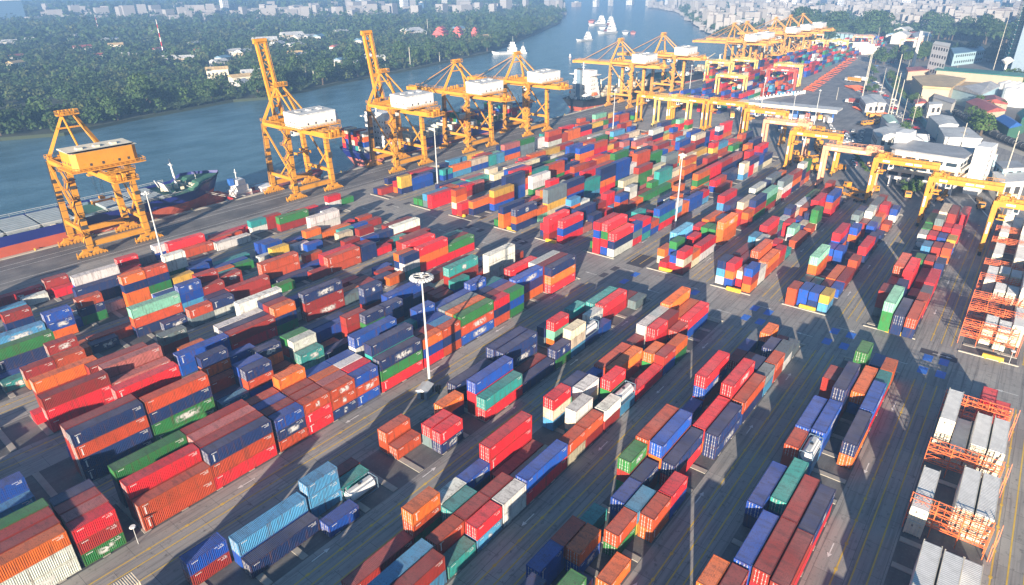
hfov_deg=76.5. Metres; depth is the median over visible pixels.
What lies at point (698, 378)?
door
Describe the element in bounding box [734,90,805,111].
barrier wall
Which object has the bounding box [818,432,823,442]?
door
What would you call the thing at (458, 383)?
shipping container
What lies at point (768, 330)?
shipping container
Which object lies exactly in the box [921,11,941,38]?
broadleaf tree
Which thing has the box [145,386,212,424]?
shipping container
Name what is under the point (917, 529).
door
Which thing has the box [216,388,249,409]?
shipping container
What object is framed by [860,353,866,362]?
door
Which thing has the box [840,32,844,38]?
factory shed
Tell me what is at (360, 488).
tank container
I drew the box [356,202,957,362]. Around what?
dark road patches
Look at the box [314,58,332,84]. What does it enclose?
broadleaf tree
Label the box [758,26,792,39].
warehouse
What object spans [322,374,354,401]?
shipping container
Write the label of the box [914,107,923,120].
broadleaf tree
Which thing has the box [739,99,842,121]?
gate canopy
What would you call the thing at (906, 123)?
broadleaf tree
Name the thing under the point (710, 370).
shipping container
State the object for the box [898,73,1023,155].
railway bed
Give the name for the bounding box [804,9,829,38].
broadleaf tree
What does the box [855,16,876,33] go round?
broadleaf tree
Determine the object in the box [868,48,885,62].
broadleaf tree
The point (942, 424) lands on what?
door
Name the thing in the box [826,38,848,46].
yard crane
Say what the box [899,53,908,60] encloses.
broadleaf tree
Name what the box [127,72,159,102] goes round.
broadleaf tree
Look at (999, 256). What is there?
door
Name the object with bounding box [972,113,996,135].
broadleaf tree
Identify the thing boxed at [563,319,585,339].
shipping container
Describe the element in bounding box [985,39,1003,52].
broadleaf tree
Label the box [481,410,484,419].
door
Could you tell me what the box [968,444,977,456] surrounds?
door
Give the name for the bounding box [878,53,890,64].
broadleaf tree
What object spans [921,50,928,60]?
broadleaf tree
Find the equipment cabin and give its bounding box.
[415,381,433,400]
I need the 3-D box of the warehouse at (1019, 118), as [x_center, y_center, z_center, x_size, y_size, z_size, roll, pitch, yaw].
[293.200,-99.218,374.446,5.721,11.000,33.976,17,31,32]
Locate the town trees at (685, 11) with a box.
[678,0,1014,39]
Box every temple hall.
[433,26,448,36]
[452,26,464,35]
[471,27,478,35]
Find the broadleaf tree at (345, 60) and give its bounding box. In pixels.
[341,54,359,75]
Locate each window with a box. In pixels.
[886,153,972,180]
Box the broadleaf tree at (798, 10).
[776,6,809,37]
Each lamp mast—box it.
[141,191,162,254]
[409,272,433,381]
[431,124,437,183]
[612,89,616,128]
[673,153,686,229]
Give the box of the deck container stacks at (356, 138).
[341,101,521,152]
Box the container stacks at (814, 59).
[669,36,887,113]
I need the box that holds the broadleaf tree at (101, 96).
[94,93,110,104]
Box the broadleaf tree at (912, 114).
[909,106,921,117]
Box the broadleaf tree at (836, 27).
[827,11,844,31]
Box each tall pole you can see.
[862,40,874,95]
[866,40,875,84]
[888,54,902,113]
[891,75,900,114]
[896,80,904,114]
[993,15,1009,69]
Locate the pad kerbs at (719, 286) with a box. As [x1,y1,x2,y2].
[337,127,1018,411]
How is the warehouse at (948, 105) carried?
on the ground at (988, 64)
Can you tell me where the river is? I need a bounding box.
[0,0,795,218]
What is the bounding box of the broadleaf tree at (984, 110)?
[964,108,986,121]
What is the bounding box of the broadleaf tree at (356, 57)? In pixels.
[341,49,362,76]
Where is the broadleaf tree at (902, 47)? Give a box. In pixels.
[897,44,908,54]
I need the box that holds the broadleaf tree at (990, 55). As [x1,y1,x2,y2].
[986,52,993,62]
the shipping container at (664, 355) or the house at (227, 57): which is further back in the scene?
the house at (227, 57)
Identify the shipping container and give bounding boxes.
[0,284,43,306]
[0,304,32,323]
[0,320,45,344]
[0,329,54,360]
[0,346,46,371]
[0,372,25,392]
[0,471,28,502]
[0,490,35,518]
[0,498,49,529]
[0,506,53,541]
[0,515,61,554]
[0,523,70,582]
[0,545,75,584]
[19,357,56,380]
[20,290,49,305]
[28,557,81,584]
[29,355,96,393]
[37,369,110,410]
[40,304,72,323]
[41,272,69,288]
[41,384,111,421]
[43,316,75,330]
[43,333,78,355]
[46,395,113,432]
[48,479,95,512]
[51,346,86,367]
[53,486,100,525]
[59,393,136,440]
[60,494,108,530]
[65,399,145,447]
[65,502,118,543]
[70,263,119,286]
[70,415,149,459]
[71,521,122,555]
[72,273,119,296]
[72,296,125,315]
[73,290,103,308]
[74,427,152,471]
[75,532,126,566]
[76,301,105,316]
[78,438,153,480]
[84,342,147,374]
[86,322,133,341]
[88,333,120,353]
[97,343,162,377]
[107,430,187,483]
[110,356,170,385]
[110,361,180,399]
[114,253,139,266]
[117,269,145,285]
[119,443,201,499]
[126,291,180,318]
[129,303,182,327]
[131,461,213,518]
[132,311,183,337]
[136,479,215,531]
[139,370,209,413]
[141,262,168,277]
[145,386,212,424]
[149,397,214,436]
[152,407,215,441]
[156,324,187,345]
[159,313,188,330]
[160,249,186,263]
[164,232,204,251]
[173,333,229,366]
[174,277,201,294]
[175,240,213,257]
[179,532,228,576]
[180,399,248,444]
[182,551,231,584]
[185,300,213,318]
[187,404,255,443]
[192,268,218,283]
[194,410,262,457]
[195,345,229,368]
[197,358,231,376]
[201,416,272,465]
[202,278,224,295]
[204,432,274,477]
[208,292,234,309]
[208,368,235,393]
[213,232,251,250]
[213,308,262,334]
[214,443,277,489]
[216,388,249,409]
[218,268,242,283]
[218,311,267,333]
[224,274,269,296]
[224,314,275,344]
[228,343,254,365]
[228,492,307,556]
[230,326,277,349]
[232,353,262,377]
[234,286,282,313]
[239,357,272,381]
[241,370,273,391]
[241,511,319,578]
[245,387,278,405]
[251,338,281,357]
[252,392,285,411]
[257,251,298,272]
[258,261,300,279]
[260,397,294,417]
[268,402,304,431]
[269,298,295,317]
[272,363,305,389]
[273,417,306,441]
[274,266,313,283]
[275,208,308,224]
[275,427,307,451]
[281,378,313,397]
[287,329,316,351]
[288,383,320,401]
[295,342,324,364]
[296,388,330,415]
[298,278,342,303]
[298,461,338,497]
[299,289,343,312]
[300,478,340,508]
[301,297,344,321]
[305,402,332,425]
[306,208,339,225]
[307,412,333,435]
[308,489,341,516]
[311,317,341,342]
[319,499,359,537]
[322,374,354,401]
[323,245,360,265]
[324,255,361,273]
[324,337,348,359]
[331,388,356,410]
[333,398,357,420]
[337,457,359,477]
[339,464,368,498]
[340,307,364,326]
[341,530,414,584]
[347,315,396,348]
[347,362,377,387]
[356,375,379,396]
[357,385,380,406]
[358,279,382,297]
[359,305,384,324]
[363,322,412,356]
[367,538,433,584]
[372,336,421,371]
[377,414,410,443]
[378,296,402,315]
[378,349,422,381]
[379,359,423,392]
[381,281,421,302]
[388,429,421,459]
[389,217,419,233]
[392,548,445,584]
[401,232,434,248]
[401,486,440,526]
[402,504,440,537]
[410,300,434,320]
[414,236,447,256]
[418,327,442,349]
[421,409,451,438]
[425,514,464,553]
[431,414,462,443]
[432,429,462,454]
[434,390,463,413]
[435,289,470,311]
[435,318,460,338]
[438,292,477,314]
[438,477,465,504]
[441,485,476,518]
[443,254,477,277]
[443,535,475,579]
[445,294,485,317]
[447,358,492,392]
[448,233,473,252]
[453,297,493,326]
[454,492,489,531]
[456,458,489,488]
[461,309,493,336]
[461,319,493,345]
[464,275,485,291]
[465,500,501,540]
[466,519,501,551]
[467,355,512,394]
[476,370,521,410]
[477,384,522,421]
[479,410,531,460]
[479,472,512,500]
[480,427,531,472]
[483,243,514,263]
[483,252,514,272]
[486,326,527,360]
[491,439,542,479]
[492,478,525,515]
[495,329,536,359]
[502,496,525,526]
[504,255,536,277]
[509,265,542,285]
[511,201,536,216]
[513,343,536,367]
[513,353,546,373]
[516,439,567,492]
[522,357,554,393]
[526,457,566,504]
[526,539,563,578]
[543,209,569,225]
[543,383,570,410]
[543,397,570,420]
[544,254,575,276]
[544,264,575,285]
[544,272,574,293]
[546,311,568,331]
[548,338,570,359]
[550,515,585,557]
[557,211,583,228]
[557,568,586,584]
[558,424,585,455]
[561,370,587,395]
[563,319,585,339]
[564,300,584,318]
[565,393,592,422]
[565,523,600,566]
[565,543,599,571]
[572,374,598,397]
[576,409,603,438]
[580,502,606,528]
[585,286,617,310]
[594,342,630,374]
[595,288,626,314]
[595,393,620,421]
[596,552,630,584]
[600,365,625,391]
[601,213,626,231]
[603,507,637,547]
[603,526,635,556]
[605,345,642,373]
[608,223,633,241]
[610,477,641,512]
[617,439,647,473]
[625,485,655,523]
[629,457,658,485]
[631,363,662,400]
[636,314,657,335]
[636,404,678,452]
[638,510,669,542]
[639,492,670,531]
[642,341,664,363]
[646,318,667,338]
[649,408,692,458]
[654,344,675,366]
[658,471,687,507]
[659,444,701,485]
[660,426,703,476]
[661,286,690,309]
[668,320,688,338]
[669,222,692,239]
[680,300,708,329]
[681,397,702,422]
[693,365,727,399]
[693,395,729,440]
[694,350,729,388]
[696,554,729,584]
[702,417,740,459]
[703,402,742,448]
[717,212,737,229]
[719,562,748,584]
[720,358,754,397]
[728,348,747,369]
[732,373,765,413]
[733,509,778,579]
[745,461,786,518]
[750,238,772,259]
[750,517,796,584]
[756,362,774,386]
[759,248,780,269]
[759,322,778,341]
[761,336,781,357]
[765,350,784,373]
[768,457,808,514]
[769,528,813,584]
[781,474,819,531]
[782,427,807,457]
[795,395,826,438]
[798,483,835,547]
[809,244,830,265]
[810,399,842,444]
[820,365,842,389]
[830,361,860,401]
[837,427,868,468]
[839,409,872,457]
[849,365,877,404]
[853,340,873,363]
[860,380,886,422]
[882,285,904,312]
[891,297,913,325]
[892,252,911,275]
[901,257,920,280]
[904,300,925,329]
[978,386,997,412]
[991,400,1010,420]
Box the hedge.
[852,153,869,171]
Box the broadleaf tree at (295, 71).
[278,54,303,75]
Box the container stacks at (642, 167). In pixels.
[0,109,990,584]
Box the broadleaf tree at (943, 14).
[934,12,950,37]
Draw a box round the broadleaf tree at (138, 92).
[125,83,155,112]
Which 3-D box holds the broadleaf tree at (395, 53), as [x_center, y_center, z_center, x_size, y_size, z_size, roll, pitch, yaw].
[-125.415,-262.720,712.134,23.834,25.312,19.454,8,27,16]
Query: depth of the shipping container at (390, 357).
142.99 m
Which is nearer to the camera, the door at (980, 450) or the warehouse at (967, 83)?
the door at (980, 450)
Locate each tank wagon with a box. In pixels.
[988,130,1000,140]
[993,132,1005,141]
[998,134,1010,143]
[1000,136,1012,145]
[1004,137,1018,146]
[1012,141,1023,149]
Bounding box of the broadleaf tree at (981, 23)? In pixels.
[968,18,992,43]
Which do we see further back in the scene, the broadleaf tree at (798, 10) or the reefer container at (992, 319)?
the broadleaf tree at (798, 10)
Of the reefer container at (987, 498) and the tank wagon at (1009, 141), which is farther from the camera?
the tank wagon at (1009, 141)
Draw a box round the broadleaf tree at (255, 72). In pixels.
[250,63,271,92]
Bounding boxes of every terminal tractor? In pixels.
[729,110,734,118]
[791,111,797,119]
[793,156,800,163]
[803,111,809,117]
[810,164,817,172]
[815,112,822,120]
[816,164,845,170]
[822,115,832,123]
[835,186,863,201]
[843,181,871,196]
[845,77,861,82]
[845,98,859,103]
[849,185,879,196]
[855,76,868,81]
[856,121,866,125]
[901,189,911,198]
[935,188,950,202]
[975,197,985,209]
[990,201,1002,218]
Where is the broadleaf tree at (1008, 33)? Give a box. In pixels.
[1003,29,1011,42]
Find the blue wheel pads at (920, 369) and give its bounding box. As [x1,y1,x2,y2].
[619,272,949,378]
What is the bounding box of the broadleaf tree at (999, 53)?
[992,50,1003,62]
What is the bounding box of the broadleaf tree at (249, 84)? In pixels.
[244,77,261,92]
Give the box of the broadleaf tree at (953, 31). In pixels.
[946,27,956,39]
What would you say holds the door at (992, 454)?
in the reefer container at (998, 440)
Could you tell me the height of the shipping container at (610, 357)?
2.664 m
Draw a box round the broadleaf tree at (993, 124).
[981,115,997,133]
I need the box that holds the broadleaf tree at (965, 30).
[962,16,991,39]
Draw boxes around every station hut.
[913,98,927,112]
[925,101,942,117]
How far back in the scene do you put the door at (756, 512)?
103.76 m
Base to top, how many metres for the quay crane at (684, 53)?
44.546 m
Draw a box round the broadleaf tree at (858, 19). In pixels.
[853,17,871,33]
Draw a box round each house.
[0,39,16,46]
[6,60,25,66]
[72,44,91,51]
[107,42,122,46]
[152,47,164,53]
[173,54,193,62]
[205,66,228,78]
[209,58,227,66]
[214,55,230,59]
[225,48,240,55]
[227,73,250,81]
[227,78,248,91]
[232,48,250,58]
[240,68,266,77]
[251,36,277,46]
[270,40,284,45]
[279,31,303,36]
[292,34,305,39]
[311,33,325,38]
[333,57,346,62]
[354,37,368,43]
[399,27,423,36]
[735,19,752,24]
[890,30,911,44]
[894,26,913,30]
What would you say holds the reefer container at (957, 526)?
on the pad sleepers
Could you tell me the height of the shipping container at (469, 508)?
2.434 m
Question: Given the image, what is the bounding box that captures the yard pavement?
[0,54,1023,584]
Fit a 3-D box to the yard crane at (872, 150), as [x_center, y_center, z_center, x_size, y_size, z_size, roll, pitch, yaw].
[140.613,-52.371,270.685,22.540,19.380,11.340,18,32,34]
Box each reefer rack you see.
[902,491,1003,561]
[920,437,1012,497]
[937,389,1020,439]
[957,317,1023,356]
[965,302,1023,328]
[970,290,1023,317]
[974,272,1021,292]
[981,258,1023,276]
[987,236,1023,254]
[994,225,1021,242]
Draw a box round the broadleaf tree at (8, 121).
[0,112,17,135]
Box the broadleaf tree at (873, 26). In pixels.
[859,9,878,31]
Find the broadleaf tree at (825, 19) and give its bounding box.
[822,11,835,38]
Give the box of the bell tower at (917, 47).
[911,30,922,66]
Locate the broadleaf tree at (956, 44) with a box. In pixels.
[949,42,962,50]
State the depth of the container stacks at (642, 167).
210.50 m
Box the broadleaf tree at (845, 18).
[830,11,849,30]
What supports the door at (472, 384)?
in the shipping container at (485, 377)
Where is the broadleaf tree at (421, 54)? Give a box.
[416,50,425,60]
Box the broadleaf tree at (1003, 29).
[996,24,1011,44]
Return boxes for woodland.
[0,0,562,134]
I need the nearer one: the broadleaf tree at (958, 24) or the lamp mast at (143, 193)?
the lamp mast at (143, 193)
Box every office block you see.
[988,171,1023,199]
[990,160,1023,180]
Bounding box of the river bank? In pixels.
[0,0,560,140]
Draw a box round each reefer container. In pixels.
[903,489,923,538]
[907,465,940,525]
[910,539,942,584]
[928,418,946,456]
[932,403,950,445]
[934,549,964,584]
[936,388,963,434]
[945,417,971,464]
[946,480,967,538]
[951,465,981,524]
[959,557,983,584]
[962,424,980,469]
[966,411,992,459]
[966,516,988,544]
[971,471,1001,532]
[978,331,992,345]
[979,276,991,297]
[980,452,999,476]
[982,265,998,289]
[982,314,998,335]
[984,416,1010,465]
[988,298,1001,309]
[990,242,1005,263]
[991,282,1006,298]
[991,336,1006,351]
[994,319,1011,341]
[996,266,1011,282]
[997,222,1011,240]
[1001,297,1013,312]
[1003,209,1014,222]
[1004,285,1019,303]
[1006,320,1021,346]
[1007,233,1017,242]
[1009,269,1022,285]
[1010,217,1023,235]
[1010,307,1023,337]
[1012,246,1023,267]
[1015,235,1023,252]
[1016,283,1023,307]
[1019,278,1023,297]
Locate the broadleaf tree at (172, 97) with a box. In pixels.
[170,90,178,99]
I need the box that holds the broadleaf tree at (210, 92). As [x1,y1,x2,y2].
[202,88,214,101]
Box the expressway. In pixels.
[857,57,1023,225]
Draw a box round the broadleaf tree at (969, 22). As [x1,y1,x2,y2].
[957,16,975,40]
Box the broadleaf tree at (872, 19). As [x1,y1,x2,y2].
[853,10,884,33]
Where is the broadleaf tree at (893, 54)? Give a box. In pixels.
[888,46,900,61]
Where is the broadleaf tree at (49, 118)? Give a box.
[41,111,59,129]
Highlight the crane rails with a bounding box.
[0,83,697,283]
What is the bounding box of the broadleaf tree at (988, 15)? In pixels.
[976,13,994,40]
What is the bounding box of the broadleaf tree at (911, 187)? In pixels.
[907,181,917,191]
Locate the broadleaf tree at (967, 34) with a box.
[960,28,971,40]
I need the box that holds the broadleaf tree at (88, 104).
[83,99,96,108]
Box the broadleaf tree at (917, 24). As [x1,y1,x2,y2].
[909,11,938,27]
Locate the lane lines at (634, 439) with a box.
[0,121,1023,584]
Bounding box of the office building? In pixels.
[886,129,997,196]
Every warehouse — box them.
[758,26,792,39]
[859,94,885,114]
[870,126,896,149]
[880,114,898,126]
[885,123,916,134]
[904,66,928,83]
[909,74,965,103]
[911,31,931,47]
[925,114,958,139]
[933,93,956,111]
[935,67,1023,83]
[936,127,982,147]
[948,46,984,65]
[951,81,999,106]
[959,81,979,85]
[964,98,1005,122]
[984,95,1007,113]
[993,114,1021,137]
[1015,108,1023,133]
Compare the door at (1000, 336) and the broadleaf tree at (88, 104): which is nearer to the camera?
the door at (1000, 336)
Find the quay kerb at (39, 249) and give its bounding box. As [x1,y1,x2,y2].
[0,60,768,260]
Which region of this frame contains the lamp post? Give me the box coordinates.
[129,524,138,543]
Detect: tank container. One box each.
[341,471,378,503]
[585,318,598,338]
[612,380,635,405]
[798,433,823,465]
[915,241,922,248]
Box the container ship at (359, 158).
[339,95,533,165]
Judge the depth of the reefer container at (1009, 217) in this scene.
219.26 m
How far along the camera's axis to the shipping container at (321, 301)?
173.62 m
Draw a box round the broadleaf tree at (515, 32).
[511,30,518,39]
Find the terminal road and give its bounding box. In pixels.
[723,62,1015,247]
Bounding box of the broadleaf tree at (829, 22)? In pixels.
[827,20,837,31]
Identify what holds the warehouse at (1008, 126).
on the ground at (988, 64)
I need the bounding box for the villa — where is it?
[891,128,929,149]
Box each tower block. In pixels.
[0,0,25,18]
[219,0,229,10]
[399,0,408,7]
[571,1,581,6]
[593,0,598,6]
[608,0,612,5]
[626,0,633,4]
[645,0,651,5]
[779,0,791,3]
[791,0,799,4]
[837,0,844,6]
[902,0,914,2]
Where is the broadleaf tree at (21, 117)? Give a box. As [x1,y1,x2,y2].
[12,110,31,130]
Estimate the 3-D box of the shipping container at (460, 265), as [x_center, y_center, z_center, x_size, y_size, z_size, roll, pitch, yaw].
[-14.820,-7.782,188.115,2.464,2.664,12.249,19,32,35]
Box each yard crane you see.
[633,91,673,122]
[651,93,692,128]
[668,93,708,129]
[702,59,732,82]
[703,97,748,134]
[714,72,747,94]
[729,57,758,73]
[741,104,789,146]
[761,115,812,155]
[765,66,797,92]
[772,61,803,88]
[778,39,800,52]
[782,125,843,176]
[804,38,826,46]
[814,140,883,191]
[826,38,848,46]
[852,35,873,43]
[863,151,940,211]
[899,38,922,45]
[916,169,1005,237]
[977,192,1023,255]
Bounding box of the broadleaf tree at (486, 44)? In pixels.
[482,41,490,50]
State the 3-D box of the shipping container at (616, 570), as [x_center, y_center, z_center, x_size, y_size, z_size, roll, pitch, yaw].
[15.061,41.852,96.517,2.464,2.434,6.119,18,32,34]
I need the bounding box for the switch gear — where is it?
[432,384,440,393]
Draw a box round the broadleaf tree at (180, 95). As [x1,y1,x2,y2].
[171,87,188,99]
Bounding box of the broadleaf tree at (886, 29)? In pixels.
[875,12,895,35]
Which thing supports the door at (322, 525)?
in the shipping container at (339, 518)
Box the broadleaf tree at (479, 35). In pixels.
[475,33,482,38]
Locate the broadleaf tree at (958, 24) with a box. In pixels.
[946,19,968,39]
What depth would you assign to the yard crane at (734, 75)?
471.77 m
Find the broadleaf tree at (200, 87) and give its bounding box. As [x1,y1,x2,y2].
[192,82,207,93]
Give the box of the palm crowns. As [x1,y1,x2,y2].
[0,22,514,104]
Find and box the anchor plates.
[6,128,1023,582]
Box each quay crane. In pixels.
[43,108,163,259]
[252,38,345,201]
[360,30,444,173]
[406,59,514,153]
[467,51,571,136]
[572,38,669,108]
[617,32,708,93]
[692,22,773,66]
[706,21,784,62]
[737,17,810,59]
[753,15,824,52]
[767,13,835,50]
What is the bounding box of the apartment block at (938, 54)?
[927,41,950,74]
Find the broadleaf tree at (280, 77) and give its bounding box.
[273,67,288,87]
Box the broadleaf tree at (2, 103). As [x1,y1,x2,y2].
[0,102,5,121]
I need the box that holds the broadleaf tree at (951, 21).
[940,16,955,38]
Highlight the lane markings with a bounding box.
[872,58,994,223]
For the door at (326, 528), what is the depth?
104.76 m
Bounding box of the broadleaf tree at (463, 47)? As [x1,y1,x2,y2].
[459,42,467,53]
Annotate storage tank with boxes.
[997,80,1010,96]
[1000,81,1015,96]
[1001,86,1017,104]
[1009,86,1023,107]
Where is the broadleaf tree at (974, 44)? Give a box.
[966,39,981,47]
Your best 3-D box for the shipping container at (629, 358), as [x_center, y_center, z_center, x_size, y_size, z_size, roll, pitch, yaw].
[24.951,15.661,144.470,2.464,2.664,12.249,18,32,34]
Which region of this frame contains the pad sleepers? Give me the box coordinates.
[0,117,1017,584]
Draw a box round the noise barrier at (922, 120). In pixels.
[883,73,937,138]
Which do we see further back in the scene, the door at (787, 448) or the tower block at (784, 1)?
the tower block at (784, 1)
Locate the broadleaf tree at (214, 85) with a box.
[204,79,221,95]
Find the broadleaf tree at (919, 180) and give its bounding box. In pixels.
[908,179,924,189]
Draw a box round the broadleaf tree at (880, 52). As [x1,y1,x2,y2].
[872,46,886,63]
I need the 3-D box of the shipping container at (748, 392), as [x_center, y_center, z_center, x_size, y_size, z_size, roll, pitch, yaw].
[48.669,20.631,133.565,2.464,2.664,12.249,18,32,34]
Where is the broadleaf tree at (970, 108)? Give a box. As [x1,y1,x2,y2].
[963,105,980,128]
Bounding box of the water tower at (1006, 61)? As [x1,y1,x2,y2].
[1002,57,1013,70]
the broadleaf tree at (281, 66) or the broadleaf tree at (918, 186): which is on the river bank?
the broadleaf tree at (281, 66)
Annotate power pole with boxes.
[960,123,968,145]
[1004,131,1019,175]
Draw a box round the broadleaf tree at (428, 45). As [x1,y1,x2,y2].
[422,39,443,52]
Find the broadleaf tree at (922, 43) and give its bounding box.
[913,41,928,59]
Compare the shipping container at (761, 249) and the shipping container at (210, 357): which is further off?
the shipping container at (761, 249)
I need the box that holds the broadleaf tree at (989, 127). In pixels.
[973,117,994,135]
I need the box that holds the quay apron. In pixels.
[0,79,705,286]
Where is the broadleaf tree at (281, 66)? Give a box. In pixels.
[272,64,288,80]
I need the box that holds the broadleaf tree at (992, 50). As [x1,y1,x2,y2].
[987,47,997,62]
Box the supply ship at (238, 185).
[223,169,322,199]
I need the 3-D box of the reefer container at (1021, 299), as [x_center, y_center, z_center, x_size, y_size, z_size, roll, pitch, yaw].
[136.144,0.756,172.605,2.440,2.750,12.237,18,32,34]
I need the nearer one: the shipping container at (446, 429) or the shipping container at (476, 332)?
the shipping container at (446, 429)
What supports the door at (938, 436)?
in the reefer container at (943, 436)
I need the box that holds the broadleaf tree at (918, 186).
[909,178,922,193]
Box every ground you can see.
[10,0,1023,284]
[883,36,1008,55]
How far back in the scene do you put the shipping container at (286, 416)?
123.60 m
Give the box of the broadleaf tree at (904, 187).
[899,179,911,192]
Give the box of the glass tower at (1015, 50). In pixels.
[1001,0,1023,70]
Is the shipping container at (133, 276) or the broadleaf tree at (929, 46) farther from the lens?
the broadleaf tree at (929, 46)
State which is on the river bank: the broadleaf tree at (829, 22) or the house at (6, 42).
the house at (6, 42)
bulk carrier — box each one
[563,62,670,110]
[669,50,746,84]
[739,45,791,59]
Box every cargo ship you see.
[0,159,226,257]
[492,42,516,54]
[513,46,526,53]
[576,29,592,41]
[588,16,606,25]
[598,22,617,33]
[606,13,613,24]
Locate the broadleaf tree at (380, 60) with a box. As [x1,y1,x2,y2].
[376,56,383,63]
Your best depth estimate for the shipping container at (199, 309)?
170.33 m
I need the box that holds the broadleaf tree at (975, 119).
[967,111,986,131]
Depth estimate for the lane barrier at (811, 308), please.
175.42 m
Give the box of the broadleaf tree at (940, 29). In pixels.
[933,16,956,39]
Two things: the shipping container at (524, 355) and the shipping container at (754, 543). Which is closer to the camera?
the shipping container at (754, 543)
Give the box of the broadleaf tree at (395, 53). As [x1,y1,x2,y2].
[389,41,407,59]
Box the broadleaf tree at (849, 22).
[841,18,852,31]
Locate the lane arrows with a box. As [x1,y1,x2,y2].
[188,167,1017,584]
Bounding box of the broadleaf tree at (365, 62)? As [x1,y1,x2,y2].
[364,58,373,72]
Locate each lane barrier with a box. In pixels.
[545,238,556,243]
[659,267,672,272]
[726,286,740,292]
[799,304,815,310]
[982,353,1003,361]
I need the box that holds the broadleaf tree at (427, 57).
[421,52,430,63]
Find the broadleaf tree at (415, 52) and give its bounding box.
[406,49,420,65]
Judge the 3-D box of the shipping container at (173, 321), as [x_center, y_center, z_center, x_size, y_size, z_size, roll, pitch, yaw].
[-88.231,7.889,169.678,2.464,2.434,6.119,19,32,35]
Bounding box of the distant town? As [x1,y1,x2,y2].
[24,0,1020,34]
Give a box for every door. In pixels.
[230,539,235,551]
[233,541,238,554]
[242,560,248,573]
[246,564,251,576]
[299,482,303,492]
[303,485,307,495]
[320,521,325,532]
[324,524,329,535]
[378,430,382,440]
[382,432,386,442]
[389,446,393,456]
[393,448,397,458]
[402,509,407,521]
[404,521,408,532]
[407,512,411,523]
[408,524,413,535]
[422,425,426,435]
[426,427,430,437]
[432,431,436,440]
[433,441,436,450]
[435,404,438,412]
[436,433,439,442]
[437,443,440,452]
[442,507,446,518]
[448,383,451,392]
[466,523,471,535]
[467,381,471,391]
[471,382,474,392]
[471,527,476,538]
[477,397,480,407]
[477,408,481,418]
[480,445,484,456]
[481,399,484,409]
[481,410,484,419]
[485,447,488,458]
[486,348,489,357]
[490,349,493,358]
[527,566,532,575]
[544,397,548,407]
[544,408,547,417]
[547,321,550,329]
[548,349,551,357]
[548,400,552,409]
[548,409,552,419]
[552,350,555,359]
[566,408,570,418]
[566,549,572,561]
[566,560,571,571]
[570,411,574,420]
[572,552,578,564]
[572,564,577,571]
[573,388,577,397]
[586,302,589,310]
[601,379,605,388]
[604,542,609,554]
[605,530,610,543]
[606,380,610,389]
[610,545,615,556]
[611,498,616,510]
[611,534,616,546]
[617,501,622,511]
[618,458,623,469]
[624,461,629,472]
[637,324,640,332]
[639,526,645,537]
[640,515,646,526]
[641,326,644,333]
[643,352,647,360]
[645,529,651,541]
[646,518,652,529]
[647,328,651,336]
[647,354,651,362]
[650,443,655,454]
[651,329,655,337]
[655,445,661,457]
[660,474,666,484]
[662,462,667,474]
[667,464,673,475]
[668,330,672,338]
[694,386,698,396]
[695,375,700,385]
[698,388,703,398]
[700,377,705,387]
[703,445,709,456]
[705,433,710,444]
[708,447,714,458]
[710,436,716,446]
[721,384,726,394]
[726,385,731,396]
[731,361,736,369]
[742,563,748,569]
[746,502,753,514]
[752,505,760,517]
[752,569,760,583]
[759,573,768,584]
[760,332,764,340]
[761,347,766,356]
[764,334,769,341]
[766,349,771,356]
[770,498,777,510]
[776,501,784,513]
[784,444,790,455]
[789,446,796,457]
[811,430,817,436]
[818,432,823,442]
[831,388,838,398]
[837,389,844,400]
[838,453,845,465]
[841,442,848,453]
[844,456,852,467]
[847,444,855,456]
[850,391,857,401]
[854,351,860,360]
[855,393,862,403]
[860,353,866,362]
[883,302,889,310]
[888,303,894,311]
[892,315,898,324]
[893,266,898,273]
[897,267,902,274]
[897,316,903,325]
[904,520,914,533]
[905,318,911,326]
[908,507,919,520]
[909,319,916,328]
[912,523,922,536]
[916,510,926,524]
[930,442,938,454]
[934,430,942,442]
[936,445,945,456]
[938,418,947,430]
[940,433,949,444]
[944,420,954,432]
[946,450,955,461]
[947,520,958,533]
[952,507,963,520]
[953,453,962,463]
[955,524,966,536]
[960,510,971,523]
[964,457,971,467]
[967,528,979,541]
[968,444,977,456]
[971,459,980,469]
[972,514,984,528]
[975,447,984,458]
[975,531,986,544]
[979,334,986,343]
[981,517,992,531]
[982,463,990,474]
[983,279,989,287]
[984,335,991,344]
[986,450,996,462]
[988,280,994,288]
[988,325,995,334]
[989,465,997,475]
[991,254,997,261]
[992,340,999,349]
[993,290,999,298]
[993,453,1003,464]
[995,255,1001,262]
[995,330,1003,338]
[997,341,1005,350]
[998,291,1003,298]
[1001,331,1008,340]
[1008,336,1014,343]
[1010,294,1016,303]
[1011,326,1018,335]
[1013,338,1020,346]
[1016,327,1023,336]
[1018,259,1023,267]
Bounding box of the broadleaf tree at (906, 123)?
[899,121,912,128]
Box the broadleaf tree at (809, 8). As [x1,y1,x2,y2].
[784,6,813,25]
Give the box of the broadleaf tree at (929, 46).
[918,42,933,59]
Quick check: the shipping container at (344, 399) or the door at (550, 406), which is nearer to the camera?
the door at (550, 406)
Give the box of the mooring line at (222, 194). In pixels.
[186,185,244,196]
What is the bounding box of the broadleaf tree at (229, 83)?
[222,81,236,89]
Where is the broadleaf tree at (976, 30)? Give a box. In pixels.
[973,26,984,39]
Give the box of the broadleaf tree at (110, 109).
[101,96,121,119]
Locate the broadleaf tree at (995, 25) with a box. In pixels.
[981,18,1004,44]
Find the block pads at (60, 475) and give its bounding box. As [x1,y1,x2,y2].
[0,119,1019,584]
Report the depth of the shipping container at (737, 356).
149.07 m
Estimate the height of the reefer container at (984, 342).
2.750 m
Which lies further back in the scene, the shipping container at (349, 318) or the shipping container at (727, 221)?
the shipping container at (727, 221)

